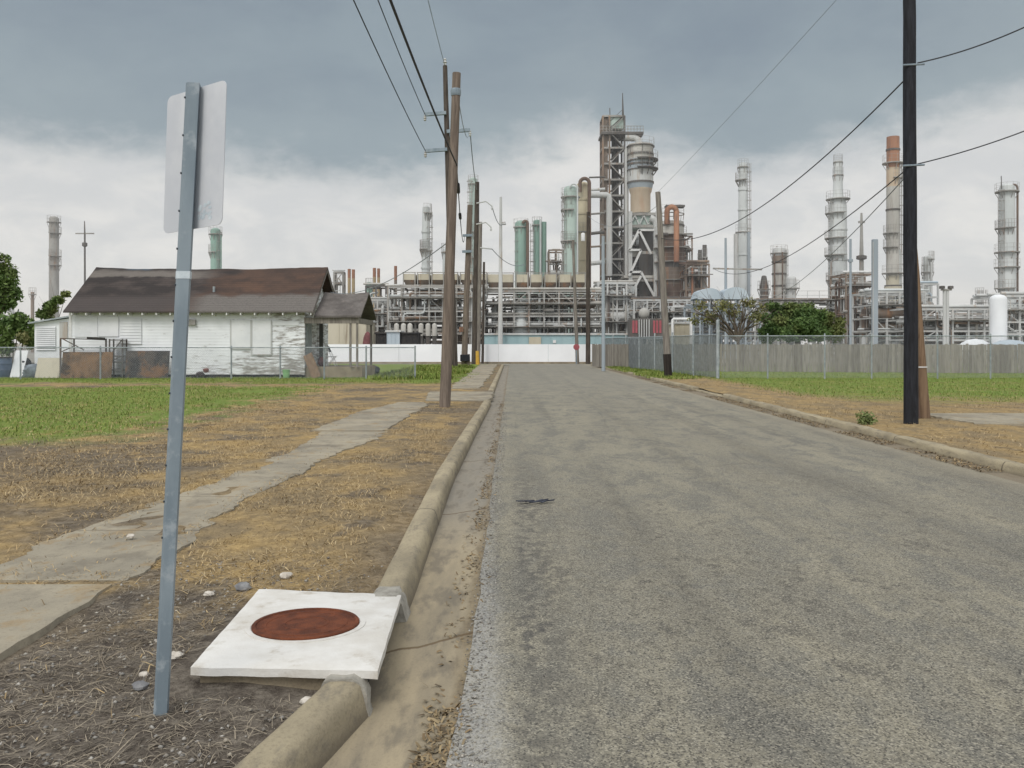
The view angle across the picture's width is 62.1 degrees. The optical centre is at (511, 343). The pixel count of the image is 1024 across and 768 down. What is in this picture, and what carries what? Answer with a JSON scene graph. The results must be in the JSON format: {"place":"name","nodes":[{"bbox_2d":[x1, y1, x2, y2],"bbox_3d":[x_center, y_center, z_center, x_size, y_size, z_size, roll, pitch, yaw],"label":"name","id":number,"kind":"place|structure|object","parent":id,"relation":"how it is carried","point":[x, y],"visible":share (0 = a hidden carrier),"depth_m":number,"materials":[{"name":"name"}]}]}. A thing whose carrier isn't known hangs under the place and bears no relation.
{"place":"outdoors","nodes":[
{"label":"outdoors","id":0,"kind":"place"},
{"bbox_2d":[47,215,61,317],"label":"process column","id":1,"kind":"structure","parent":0,"point":[53,249],"depth_m":149.32,"materials":[{"name":"metal"}]},
{"bbox_2d":[0,584,111,661],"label":"sidewalk","id":2,"kind":"structure","parent":0,"point":[21,627],"depth_m":4.81,"materials":[{"name":"concrete"}]},
{"bbox_2d":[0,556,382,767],"bbox_3d":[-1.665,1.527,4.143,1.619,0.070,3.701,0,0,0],"label":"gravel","id":3,"kind":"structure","parent":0,"point":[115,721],"depth_m":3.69,"materials":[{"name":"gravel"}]},
{"bbox_2d":[0,431,387,582],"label":"sidewalk","id":4,"kind":"structure","parent":0,"point":[199,501],"depth_m":6.80,"materials":[{"name":"concrete"}]},
{"bbox_2d":[208,226,222,268],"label":"process column","id":5,"kind":"structure","parent":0,"point":[215,248],"depth_m":129.39,"materials":[{"name":"metal"}]},
{"bbox_2d":[0,364,500,767],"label":"lawn","id":6,"kind":"structure","parent":0,"point":[13,534],"depth_m":7.21,"materials":[{"name":"plant"}]},
{"bbox_2d":[0,252,24,314],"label":"tree","id":7,"kind":"object","parent":6,"relation":"on","point":[9,282],"visible":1,"depth_m":47.91,"materials":[{"name":"green plant"}]},
{"bbox_2d":[0,310,34,364],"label":"bush","id":8,"kind":"object","parent":6,"relation":"on","point":[11,325],"visible":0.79,"depth_m":44.86,"materials":[{"name":"green plant"}]},
{"bbox_2d":[35,358,58,377],"bbox_3d":[-20.811,1.078,38.165,1.073,0.904,0.330,0,0,0],"label":"panel sheet","id":9,"kind":"object","parent":6,"relation":"on","point":[47,368],"visible":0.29,"depth_m":38.14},
{"bbox_2d":[28,316,68,363],"bbox_3d":[-21.472,0.033,40.800,1.947,2.954,2.800,0,0,0],"label":"lean to shed","id":10,"kind":"object","parent":6,"relation":"on","point":[49,332],"visible":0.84,"depth_m":39.58,"materials":[{"name":"metal"}]},
{"bbox_2d":[35,289,71,319],"bbox_3d":[-27.026,-1.388,50.091,2.296,5.920,1.162,0,0,0],"label":"bush","id":11,"kind":"object","parent":6,"relation":"on","point":[49,310],"visible":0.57,"depth_m":49.86,"materials":[{"name":"green plant"}]},
{"bbox_2d":[59,337,106,376],"bbox_3d":[-19.193,0.605,38.010,2.097,1.850,0.140,0,0,0],"label":"gate frame","id":12,"kind":"object","parent":6,"relation":"on","point":[74,345],"visible":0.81,"depth_m":38.02,"materials":[{"name":"metal"}]},
{"bbox_2d":[61,352,112,377],"bbox_3d":[-18.855,0.942,37.715,2.234,1.176,0.230,0,0,0],"label":"plywood sheet","id":13,"kind":"object","parent":6,"relation":"on","point":[79,360],"visible":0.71,"depth_m":37.71,"materials":[{"name":"wood"}]},
{"bbox_2d":[125,351,169,377],"bbox_3d":[-16.222,0.920,37.815,1.929,1.220,0.230,0,0,0],"label":"plywood sheet","id":14,"kind":"object","parent":6,"relation":"on","point":[149,367],"visible":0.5,"depth_m":37.80,"materials":[{"name":"wood"}]},
{"bbox_2d":[0,573,365,767],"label":"twigs","id":15,"kind":"object","parent":6,"relation":"on","point":[130,688],"visible":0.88,"depth_m":3.65,"materials":[{"name":"wood"}]},
{"bbox_2d":[153,81,226,715],"bbox_3d":[-1.352,0.255,3.487,0.399,2.651,0.136,0,0,32],"label":"road sign","id":16,"kind":"object","parent":6,"relation":"on","point":[195,157],"visible":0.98,"depth_m":3.48,"materials":[{"name":"metal"}]},
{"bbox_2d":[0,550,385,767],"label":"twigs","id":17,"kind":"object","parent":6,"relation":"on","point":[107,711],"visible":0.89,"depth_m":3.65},
{"bbox_2d":[0,346,415,378],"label":"chain link fence","id":18,"kind":"object","parent":6,"relation":"on","point":[280,358],"visible":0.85,"depth_m":36.50,"materials":[{"name":"metal"}]},
{"bbox_2d":[63,267,375,376],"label":"white house","id":19,"kind":"structure","parent":6,"relation":"on","point":[291,307],"depth_m":38.49,"materials":[{"name":"wood"}]},
{"bbox_2d":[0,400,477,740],"bbox_3d":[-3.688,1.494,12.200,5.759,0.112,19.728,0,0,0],"label":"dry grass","id":20,"kind":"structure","parent":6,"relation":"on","point":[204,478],"depth_m":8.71,"materials":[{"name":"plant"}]},
{"bbox_2d":[0,372,477,444],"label":"green grass","id":21,"kind":"structure","parent":6,"relation":"on","point":[150,394],"depth_m":24.18,"materials":[{"name":"plant"}]},
{"bbox_2d":[424,58,471,366],"bbox_3d":[-4.007,-8.124,52.972,3.019,19.381,0.556,0,0,0],"label":"utility pole","id":22,"kind":"object","parent":6,"relation":"on","point":[445,112],"visible":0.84,"depth_m":52.85,"materials":[{"name":"brown wood"}]},
{"bbox_2d":[439,72,460,407],"bbox_3d":[-1.485,-2.466,20.373,0.528,8.064,0.270,0,0,0],"label":"utility pole","id":23,"kind":"object","parent":6,"relation":"on","point":[446,357],"visible":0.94,"depth_m":20.27,"materials":[{"name":"brown wood"}]},
{"bbox_2d":[389,0,456,164],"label":"power cable","id":24,"kind":"object","parent":23,"relation":"attached to","point":[405,39],"visible":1,"depth_m":12.03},
{"bbox_2d":[459,205,472,365],"bbox_3d":[-3.104,-3.921,57.380,0.896,10.980,0.660,0,0,0],"label":"utility pole","id":25,"kind":"object","parent":6,"relation":"on","point":[464,355],"visible":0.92,"depth_m":57.33,"materials":[{"name":"brown wood"}]},
{"bbox_2d":[328,321,376,343],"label":"beige building","id":26,"kind":"structure","parent":0,"point":[338,333],"depth_m":86.00,"materials":[{"name":"metal"}]},
{"bbox_2d":[310,402,427,431],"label":"sidewalk","id":27,"kind":"structure","parent":0,"point":[373,419],"depth_m":17.00,"materials":[{"name":"concrete"}]},
{"bbox_2d":[367,363,476,379],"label":"tall grass","id":28,"kind":"structure","parent":0,"point":[433,370],"depth_m":41.02,"materials":[{"name":"plant"}]},
{"bbox_2d":[0,346,900,362],"bbox_3d":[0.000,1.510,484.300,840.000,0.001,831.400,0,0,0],"label":"yard","id":29,"kind":"structure","parent":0,"point":[29,357],"depth_m":95.08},
{"bbox_2d":[363,283,390,329],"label":"furnace","id":30,"kind":"object","parent":29,"relation":"on","point":[380,287],"visible":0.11,"depth_m":105.92,"materials":[{"name":"metal"}]},
{"bbox_2d":[371,297,391,331],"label":"pipe rack","id":31,"kind":"object","parent":29,"relation":"on","point":[381,312],"visible":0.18,"depth_m":95.92,"materials":[{"name":"metal"}]},
{"bbox_2d":[400,332,421,343],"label":"dark container","id":32,"kind":"object","parent":29,"relation":"on","point":[410,337],"visible":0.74,"depth_m":82.30,"materials":[{"name":"metal"}]},
{"bbox_2d":[419,203,432,341],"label":"process column","id":33,"kind":"structure","parent":29,"relation":"on","point":[426,251],"depth_m":103.53,"materials":[{"name":"metal"}]},
{"bbox_2d":[385,284,488,343],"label":"pipe rack","id":34,"kind":"object","parent":29,"relation":"on","point":[415,312],"visible":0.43,"depth_m":92.01,"materials":[{"name":"metal"}]},
{"bbox_2d":[467,175,478,273],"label":"process column","id":35,"kind":"structure","parent":29,"relation":"on","point":[471,188],"depth_m":111.45,"materials":[{"name":"metal"}]},
{"bbox_2d":[498,197,505,358],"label":"lamp mast","id":36,"kind":"object","parent":29,"relation":"on","point":[500,315],"visible":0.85,"depth_m":83.86,"materials":[{"name":"metal"}]},
{"bbox_2d":[481,287,601,332],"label":"pipe rack","id":37,"kind":"object","parent":29,"relation":"on","point":[525,315],"visible":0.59,"depth_m":94.17,"materials":[{"name":"metal"}]},
{"bbox_2d":[545,249,563,322],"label":"pipe structure","id":38,"kind":"object","parent":29,"relation":"on","point":[553,262],"visible":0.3,"depth_m":115.95,"materials":[{"name":"metal"}]},
{"bbox_2d":[593,280,638,332],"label":"pipe module","id":39,"kind":"object","parent":29,"relation":"on","point":[617,311],"visible":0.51,"depth_m":103.92,"materials":[{"name":"metal"}]},
{"bbox_2d":[591,93,643,291],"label":"stair tower","id":40,"kind":"structure","parent":29,"relation":"on","point":[613,129],"depth_m":121.99,"materials":[{"name":"metal"}]},
{"bbox_2d":[620,211,657,317],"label":"vessel table","id":41,"kind":"object","parent":29,"relation":"on","point":[645,227],"visible":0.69,"depth_m":119.05,"materials":[{"name":"metal"}]},
{"bbox_2d":[626,135,657,211],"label":"reactor vessel","id":42,"kind":"object","parent":41,"relation":"on","point":[642,161],"visible":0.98,"depth_m":119.61,"materials":[{"name":"metal"}]},
{"bbox_2d":[628,319,662,343],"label":"switchgear skid","id":43,"kind":"object","parent":29,"relation":"on","point":[646,328],"visible":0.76,"depth_m":80.00,"materials":[{"name":"metal"}]},
{"bbox_2d":[628,296,698,343],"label":"pipe module","id":44,"kind":"object","parent":29,"relation":"on","point":[674,311],"visible":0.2,"depth_m":100.36,"materials":[{"name":"metal"}]},
{"bbox_2d":[653,204,688,305],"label":"reactor vessel","id":45,"kind":"object","parent":29,"relation":"on","point":[674,246],"visible":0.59,"depth_m":116.19,"materials":[{"name":"metal"}]},
{"bbox_2d":[679,260,712,314],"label":"furnace module","id":46,"kind":"object","parent":29,"relation":"on","point":[693,276],"visible":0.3,"depth_m":111.92,"materials":[{"name":"metal"}]},
{"bbox_2d":[690,288,721,343],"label":"blue canopy","id":47,"kind":"object","parent":29,"relation":"on","point":[714,293],"visible":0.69,"depth_m":88.12,"materials":[{"name":"metal"}]},
{"bbox_2d":[683,303,760,357],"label":"pipe rack","id":48,"kind":"object","parent":29,"relation":"on","point":[750,331],"visible":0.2,"depth_m":91.98,"materials":[{"name":"metal"}]},
{"bbox_2d":[715,287,748,344],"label":"blue canopy","id":49,"kind":"object","parent":29,"relation":"on","point":[731,293],"visible":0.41,"depth_m":87.40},
{"bbox_2d":[713,238,761,343],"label":"steel post","id":50,"kind":"object","parent":29,"relation":"on","point":[725,268],"visible":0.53,"depth_m":89.92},
{"bbox_2d":[734,158,751,344],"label":"process column","id":51,"kind":"structure","parent":29,"relation":"on","point":[742,247],"depth_m":125.31,"materials":[{"name":"metal"}]},
{"bbox_2d":[744,291,842,355],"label":"pipe rack","id":52,"kind":"object","parent":29,"relation":"on","point":[822,301],"visible":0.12,"depth_m":108.21,"materials":[{"name":"metal"}]},
{"bbox_2d":[824,154,853,343],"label":"process column","id":53,"kind":"structure","parent":29,"relation":"on","point":[836,213],"depth_m":127.10,"materials":[{"name":"metal"}]},
{"bbox_2d":[827,271,870,355],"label":"heater unit","id":54,"kind":"object","parent":29,"relation":"on","point":[839,286],"visible":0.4,"depth_m":104.42,"materials":[{"name":"metal"}]},
{"bbox_2d":[848,239,852,343],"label":"steel post","id":55,"kind":"object","parent":29,"relation":"on","point":[850,260],"visible":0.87,"depth_m":88.90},
{"bbox_2d":[856,213,866,281],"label":"lightning mast","id":56,"kind":"object","parent":29,"relation":"on","point":[861,257],"visible":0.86,"depth_m":125.77,"materials":[{"name":"metal"}]},
{"bbox_2d":[871,239,877,343],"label":"steel post","id":57,"kind":"object","parent":29,"relation":"on","point":[874,286],"visible":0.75,"depth_m":88.00,"materials":[{"name":"metal"}]},
{"bbox_2d":[852,289,928,356],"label":"pipe rack","id":58,"kind":"object","parent":29,"relation":"on","point":[885,304],"visible":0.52,"depth_m":97.29,"materials":[{"name":"metal"}]},
{"bbox_2d":[882,136,902,354],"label":"chimney","id":59,"kind":"object","parent":29,"relation":"on","point":[892,234],"visible":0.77,"depth_m":121.25,"materials":[{"name":"metal"}]},
{"bbox_2d":[920,281,938,315],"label":"pipe module","id":60,"kind":"object","parent":29,"relation":"on","point":[929,296],"visible":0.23,"depth_m":99.92,"materials":[{"name":"metal"}]},
{"bbox_2d":[879,305,988,349],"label":"pipe rack","id":61,"kind":"object","parent":29,"relation":"on","point":[967,323],"visible":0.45,"depth_m":92.38,"materials":[{"name":"metal"}]},
{"bbox_2d":[939,286,953,344],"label":"floodlight mast","id":62,"kind":"object","parent":29,"relation":"on","point":[945,310],"visible":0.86,"depth_m":81.86,"materials":[{"name":"metal"}]},
{"bbox_2d":[970,292,1023,341],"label":"pipe rack","id":63,"kind":"object","parent":29,"relation":"on","point":[1015,318],"visible":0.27,"depth_m":94.60,"materials":[{"name":"metal"}]},
{"bbox_2d":[989,294,1006,343],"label":"storage tank","id":64,"kind":"object","parent":29,"relation":"on","point":[998,314],"visible":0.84,"depth_m":83.35,"materials":[{"name":"metal"}]},
{"bbox_2d":[425,392,493,401],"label":"driveway","id":65,"kind":"structure","parent":0,"point":[464,396],"depth_m":24.25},
{"bbox_2d":[17,344,920,439],"bbox_3d":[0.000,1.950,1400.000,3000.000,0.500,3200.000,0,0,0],"label":"ground","id":66,"kind":"structure","parent":0,"point":[700,388],"depth_m":74.11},
{"bbox_2d":[233,681,367,767],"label":"kerb","id":67,"kind":"structure","parent":66,"relation":"on","point":[320,726],"depth_m":3.33,"materials":[{"name":"concrete"}]},
{"bbox_2d":[191,586,410,716],"bbox_3d":[-1.063,1.561,4.425,0.944,0.262,1.469,0,0,0],"label":"storm drain","id":68,"kind":"object","parent":66,"relation":"on","point":[237,650],"visible":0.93,"depth_m":4.03,"materials":[{"name":"concrete"}]},
{"bbox_2d":[251,608,358,640],"bbox_3d":[-1.066,1.456,4.400,0.544,0.055,0.544,0,0,0],"label":"manhole cover","id":69,"kind":"object","parent":68,"relation":"on","point":[304,624],"visible":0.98,"depth_m":4.38,"materials":[{"name":"metal"}]},
{"bbox_2d":[322,366,508,767],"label":"gutter","id":70,"kind":"object","parent":66,"relation":"on","point":[388,732],"visible":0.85,"depth_m":4.63,"materials":[{"name":"concrete"}]},
{"bbox_2d":[408,702,468,767],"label":"dead leaves","id":71,"kind":"object","parent":70,"relation":"on","point":[439,728],"visible":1,"depth_m":3.46,"materials":[{"name":"plant"}]},
{"bbox_2d":[408,402,503,767],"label":"dead leaves","id":72,"kind":"object","parent":70,"relation":"on","point":[434,699],"visible":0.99,"depth_m":5.63,"materials":[{"name":"plant"}]},
{"bbox_2d":[378,399,490,607],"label":"kerb","id":73,"kind":"structure","parent":66,"relation":"on","point":[404,570],"depth_m":7.18,"materials":[{"name":"concrete"}]},
{"bbox_2d":[328,344,597,363],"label":"white wall","id":74,"kind":"structure","parent":66,"relation":"on","point":[525,353],"depth_m":68.60,"materials":[{"name":"paint"}]},
{"bbox_2d":[591,364,699,390],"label":"kerb","id":75,"kind":"structure","parent":66,"relation":"on","point":[689,387],"depth_m":34.23,"materials":[{"name":"concrete"}]},
{"bbox_2d":[598,367,1023,483],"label":"gutter","id":76,"kind":"object","parent":66,"relation":"on","point":[1012,477],"visible":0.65,"depth_m":13.65,"materials":[{"name":"concrete"}]},
{"bbox_2d":[638,378,1003,471],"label":"dead leaves","id":77,"kind":"object","parent":76,"relation":"on","point":[885,442],"visible":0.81,"depth_m":14.58,"materials":[{"name":"plant"}]},
{"bbox_2d":[722,394,1023,476],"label":"kerb","id":78,"kind":"structure","parent":66,"relation":"on","point":[1005,465],"depth_m":13.32,"materials":[{"name":"concrete"}]},
{"bbox_2d":[451,364,497,388],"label":"sidewalk","id":79,"kind":"structure","parent":0,"point":[484,373],"depth_m":36.46,"materials":[{"name":"concrete"}]},
{"bbox_2d":[0,0,1023,344],"label":"sky","id":80,"kind":"structure","parent":0,"point":[325,165],"materials":[{"name":"grey"}]},
{"bbox_2d":[513,218,528,297],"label":"process column","id":81,"kind":"structure","parent":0,"point":[521,229],"depth_m":117.18,"materials":[{"name":"metal"}]},
{"bbox_2d":[530,216,546,319],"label":"process column","id":82,"kind":"structure","parent":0,"point":[539,245],"depth_m":117.42,"materials":[{"name":"metal"}]},
{"bbox_2d":[504,364,590,365],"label":"road","id":83,"kind":"structure","parent":0,"point":[545,364],"depth_m":65.85,"materials":[{"name":"asphalt"}]},
{"bbox_2d":[471,182,492,363],"bbox_3d":[-2.261,-5.318,63.778,1.674,13.765,0.492,0,0,18],"label":"utility pole","id":84,"kind":"object","parent":83,"relation":"on","point":[475,288],"visible":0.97,"depth_m":63.85,"materials":[{"name":"brown wood"}]},
{"bbox_2d":[481,262,484,363],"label":"utility pole","id":85,"kind":"object","parent":83,"relation":"on","point":[483,315],"visible":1,"depth_m":67.92,"materials":[{"name":"brown wood"}]},
{"bbox_2d":[477,222,491,359],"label":"utility pole","id":86,"kind":"object","parent":83,"relation":"on","point":[480,247],"visible":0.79,"depth_m":66.36,"materials":[{"name":"brown wood"}]},
{"bbox_2d":[572,240,578,363],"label":"utility pole","id":87,"kind":"object","parent":83,"relation":"on","point":[575,298],"visible":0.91,"depth_m":66.70,"materials":[{"name":"brown wood"}]},
{"bbox_2d":[586,212,589,363],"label":"utility pole","id":88,"kind":"object","parent":83,"relation":"on","point":[588,290],"visible":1,"depth_m":66.36,"materials":[{"name":"brown wood"}]},
{"bbox_2d":[484,333,627,343],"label":"teal building","id":89,"kind":"structure","parent":0,"point":[536,338],"depth_m":85.00,"materials":[{"name":"metal"}]},
{"bbox_2d":[560,183,579,332],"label":"process column","id":90,"kind":"structure","parent":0,"point":[570,199],"depth_m":107.20,"materials":[{"name":"metal"}]},
{"bbox_2d":[576,177,590,332],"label":"process column","id":91,"kind":"structure","parent":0,"point":[584,200],"depth_m":111.17,"materials":[{"name":"metal"}]},
{"bbox_2d":[606,366,724,379],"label":"green grass","id":92,"kind":"structure","parent":0,"point":[657,373],"depth_m":41.58,"materials":[{"name":"plant"}]},
{"bbox_2d":[669,323,689,343],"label":"beige building","id":93,"kind":"structure","parent":0,"point":[680,329],"depth_m":84.00,"materials":[{"name":"metal"}]},
{"bbox_2d":[445,365,1023,767],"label":"road","id":94,"kind":"structure","parent":0,"point":[943,706],"depth_m":5.32,"materials":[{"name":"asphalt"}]},
{"bbox_2d":[449,412,506,766],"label":"gravel","id":95,"kind":"structure","parent":94,"relation":"on","point":[457,743],"depth_m":4.47,"materials":[{"name":"gravel"}]},
{"bbox_2d":[602,236,604,370],"bbox_3d":[5.272,-2.333,49.000,0.212,7.786,0.212,0,0,-45],"label":"metal post","id":96,"kind":"object","parent":94,"relation":"on","point":[603,303],"visible":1,"depth_m":48.92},
{"bbox_2d":[770,244,788,353],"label":"process column","id":97,"kind":"structure","parent":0,"point":[779,273],"depth_m":123.19,"materials":[{"name":"metal"}]},
{"bbox_2d":[632,364,1023,463],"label":"lawn","id":98,"kind":"structure","parent":0,"point":[940,431],"depth_m":22.08,"materials":[{"name":"plant"}]},
{"bbox_2d":[601,320,718,377],"bbox_3d":[7.700,0.250,49.024,0.149,2.620,24.250,0,0,-6],"label":"chain link fence","id":99,"kind":"object","parent":98,"relation":"on","point":[638,347],"visible":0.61,"depth_m":42.72,"materials":[{"name":"metal"}]},
{"bbox_2d":[655,192,671,376],"bbox_3d":[6.963,-2.707,39.000,0.784,8.551,0.370,0,0,0],"label":"utility pole","id":100,"kind":"object","parent":98,"relation":"on","point":[667,363],"visible":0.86,"depth_m":38.88,"materials":[{"name":"grey wood"}]},
{"bbox_2d":[681,280,774,344],"bbox_3d":[13.537,-1.227,53.934,6.427,5.682,2.116,0,0,5],"label":"tree","id":101,"kind":"object","parent":98,"relation":"on","point":[734,312],"visible":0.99,"depth_m":53.93,"materials":[{"name":"green plant"}]},
{"bbox_2d":[757,300,846,366],"bbox_3d":[18.961,-0.632,55.678,5.078,4.498,4.425,0,0,-39],"label":"tree","id":102,"kind":"object","parent":98,"relation":"on","point":[795,318],"visible":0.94,"depth_m":55.05,"materials":[{"name":"green plant"}]},
{"bbox_2d":[592,344,1023,372],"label":"wooden fence","id":103,"kind":"object","parent":98,"relation":"on","point":[617,355],"visible":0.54,"depth_m":45.41,"materials":[{"name":"grey wood"}]},
{"bbox_2d":[721,333,1023,378],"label":"chain link fence","id":104,"kind":"object","parent":98,"relation":"on","point":[768,353],"visible":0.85,"depth_m":37.00,"materials":[{"name":"metal"}]},
{"bbox_2d":[903,0,924,423],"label":"utility pole","id":105,"kind":"object","parent":98,"relation":"on","point":[910,367],"visible":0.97,"depth_m":15.94,"materials":[{"name":"wood"}]},
{"bbox_2d":[661,81,902,239],"bbox_3d":[7.113,-4.428,27.522,0.024,1.138,22.969,0,0,-1],"label":"power cable","id":106,"kind":"object","parent":105,"relation":"attached to","point":[814,165],"visible":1,"depth_m":20.07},
{"bbox_2d":[917,251,930,418],"bbox_3d":[8.318,-0.800,17.458,0.540,4.739,0.280,0,0,0],"label":"utility pole","id":107,"kind":"object","parent":98,"relation":"on","point":[924,408],"visible":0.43,"depth_m":17.35,"materials":[{"name":"brown wood"}]},
{"bbox_2d":[681,370,1023,401],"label":"green grass","id":108,"kind":"structure","parent":0,"point":[878,373],"depth_m":32.09,"materials":[{"name":"plant"}]},
{"bbox_2d":[921,251,934,301],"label":"process column","id":109,"kind":"structure","parent":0,"point":[927,272],"depth_m":123.28,"materials":[{"name":"metal"}]},
{"bbox_2d":[930,413,1023,425],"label":"sidewalk","id":110,"kind":"structure","parent":0,"point":[1015,419],"depth_m":17.12,"materials":[{"name":"concrete"}]},
{"bbox_2d":[994,176,1019,339],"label":"process column","id":111,"kind":"structure","parent":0,"point":[1008,253],"depth_m":117.22,"materials":[{"name":"metal"}]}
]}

